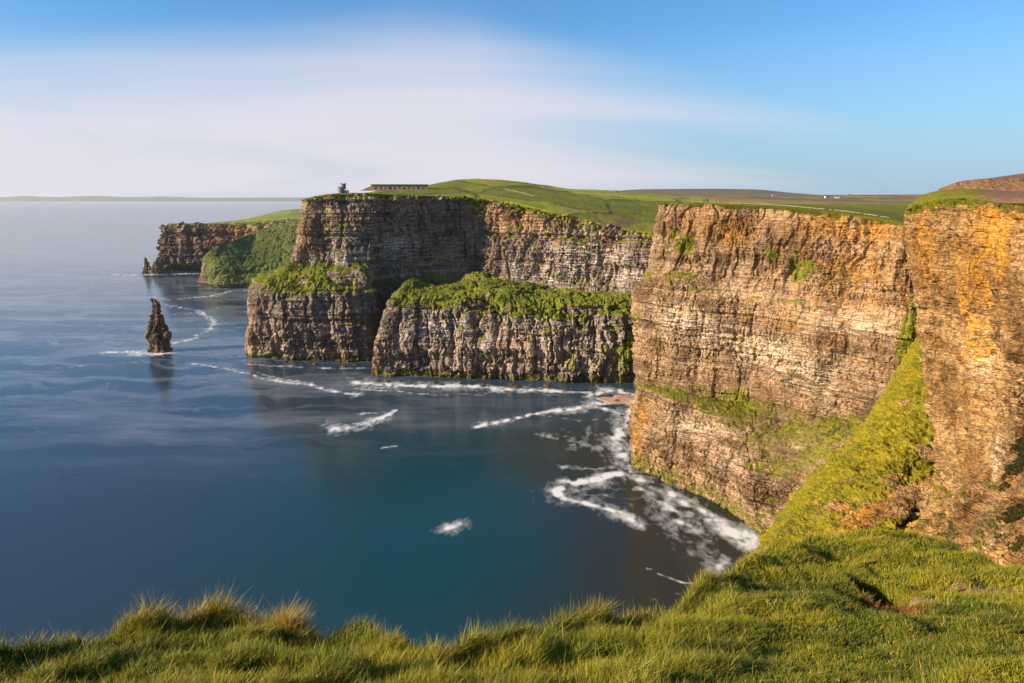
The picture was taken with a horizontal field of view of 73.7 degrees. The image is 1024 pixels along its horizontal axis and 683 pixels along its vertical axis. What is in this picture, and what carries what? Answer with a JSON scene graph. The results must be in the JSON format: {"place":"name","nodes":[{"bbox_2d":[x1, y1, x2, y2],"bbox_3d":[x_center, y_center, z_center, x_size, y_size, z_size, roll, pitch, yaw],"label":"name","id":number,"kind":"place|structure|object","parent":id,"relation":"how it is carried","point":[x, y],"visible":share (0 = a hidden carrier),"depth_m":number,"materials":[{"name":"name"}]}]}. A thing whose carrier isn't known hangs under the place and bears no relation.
{"place":"outdoors","nodes":[
{"label":"outdoors","id":0,"kind":"place"},
{"bbox_2d":[0,196,308,200],"bbox_3d":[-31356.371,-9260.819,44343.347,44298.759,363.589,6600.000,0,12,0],"label":"coast","id":1,"kind":"structure","parent":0,"point":[71,198],"depth_m":42577.94},
{"bbox_2d":[156,209,300,270],"bbox_3d":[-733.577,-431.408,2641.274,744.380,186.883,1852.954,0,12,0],"label":"headland","id":2,"kind":"structure","parent":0,"point":[184,246],"depth_m":1874.07,"materials":[{"name":"stone"}]},
{"bbox_2d":[198,219,299,287],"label":"green headland","id":3,"kind":"structure","parent":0,"point":[242,262],"depth_m":1597.01,"materials":[{"name":"green plant"}]},
{"bbox_2d":[0,201,760,652],"bbox_3d":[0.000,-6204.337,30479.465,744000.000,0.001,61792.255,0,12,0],"label":"sea","id":4,"kind":"structure","parent":0,"point":[202,459],"depth_m":499.20,"materials":[{"name":"liquid"}]},
{"bbox_2d":[141,257,150,273],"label":"sea stack","id":5,"kind":"object","parent":4,"relation":"in","point":[146,268],"visible":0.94,"depth_m":1837.51,"materials":[{"name":"brown stone"}]},
{"bbox_2d":[150,257,164,273],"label":"sea stack","id":6,"kind":"object","parent":4,"relation":"in","point":[157,267],"visible":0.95,"depth_m":1834.80,"materials":[{"name":"brown stone"}]},
{"bbox_2d":[144,298,172,352],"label":"sea stack","id":7,"kind":"object","parent":4,"relation":"in","point":[158,335],"visible":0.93,"depth_m":899.53,"materials":[{"name":"stone"}]},
{"bbox_2d":[370,271,635,382],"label":"grassy platform","id":8,"kind":"structure","parent":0,"point":[422,338],"depth_m":762.00,"materials":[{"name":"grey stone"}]},
{"bbox_2d":[0,526,1023,682],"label":"ground","id":9,"kind":"structure","parent":0,"point":[921,598],"depth_m":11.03,"materials":[{"name":"green plant"}]},
{"bbox_2d":[133,640,144,681],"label":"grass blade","id":10,"kind":"object","parent":9,"relation":"on","point":[138,657],"visible":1,"depth_m":4.87,"materials":[{"name":"green plant"}]},
{"bbox_2d":[0,0,1023,197],"label":"sky","id":11,"kind":"structure","parent":0,"point":[113,98],"materials":[{"name":"blue"}]},
{"bbox_2d":[244,179,922,361],"bbox_3d":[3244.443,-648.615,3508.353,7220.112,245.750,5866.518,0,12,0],"label":"cliff","id":12,"kind":"structure","parent":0,"point":[399,247],"depth_m":864.82,"materials":[{"name":"stone"}]},
{"bbox_2d":[338,183,348,192],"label":"watch tower","id":13,"kind":"structure","parent":12,"relation":"on","point":[342,188],"depth_m":880.66,"materials":[{"name":"stone"}]},
{"bbox_2d":[360,184,427,190],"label":"hillside building","id":14,"kind":"structure","parent":12,"relation":"on","point":[386,187],"depth_m":1085.11,"materials":[{"name":"grey stone"}]},
{"bbox_2d":[251,193,652,337],"bbox_3d":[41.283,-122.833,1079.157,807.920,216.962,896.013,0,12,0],"label":"ledge grass","id":15,"kind":"structure","parent":12,"relation":"on","point":[419,271],"depth_m":851.70,"materials":[{"name":"green plant"}]},
{"bbox_2d":[596,395,634,403],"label":"beach","id":16,"kind":"structure","parent":0,"point":[625,399],"depth_m":690.52,"materials":[{"name":"beige sand"}]},
{"bbox_2d":[622,189,813,194],"bbox_3d":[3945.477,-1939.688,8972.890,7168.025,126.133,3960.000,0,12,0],"label":"hill","id":17,"kind":"structure","parent":0,"point":[714,191],"depth_m":8089.97,"materials":[{"name":"plant"}]},
{"bbox_2d":[628,202,916,533],"bbox_3d":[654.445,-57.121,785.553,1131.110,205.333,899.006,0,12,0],"label":"golden cliff","id":18,"kind":"structure","parent":0,"point":[819,347],"depth_m":442.36,"materials":[{"name":"brown stone"}]},
{"bbox_2d":[634,202,916,515],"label":"ledge grass","id":19,"kind":"structure","parent":18,"relation":"on","point":[722,401],"depth_m":446.03,"materials":[{"name":"green plant"}]},
{"bbox_2d":[706,202,888,217],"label":"flagstone fence","id":20,"kind":"object","parent":18,"relation":"on","point":[806,207],"visible":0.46,"depth_m":454.54,"materials":[{"name":"grey stone"}]},
{"bbox_2d":[753,337,935,554],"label":"grass slope","id":21,"kind":"structure","parent":0,"point":[867,509],"depth_m":268.31,"materials":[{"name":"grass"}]},
{"bbox_2d":[896,188,1023,565],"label":"ochre buttress","id":22,"kind":"structure","parent":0,"point":[965,265],"depth_m":213.45,"materials":[{"name":"brown stone"}]},
{"bbox_2d":[904,198,1023,549],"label":"grass","id":23,"kind":"structure","parent":22,"relation":"on","point":[963,492],"depth_m":193.80,"materials":[{"name":"green plant"}]},
{"bbox_2d":[991,427,1023,559],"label":"bramble","id":24,"kind":"object","parent":22,"relation":"on","point":[1015,511],"visible":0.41,"depth_m":157.08,"materials":[{"name":"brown leaves"}]},
{"bbox_2d":[938,173,1023,190],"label":"brown hill","id":25,"kind":"structure","parent":0,"point":[1015,182],"depth_m":447.69,"materials":[{"name":"brown soil"}]}
]}

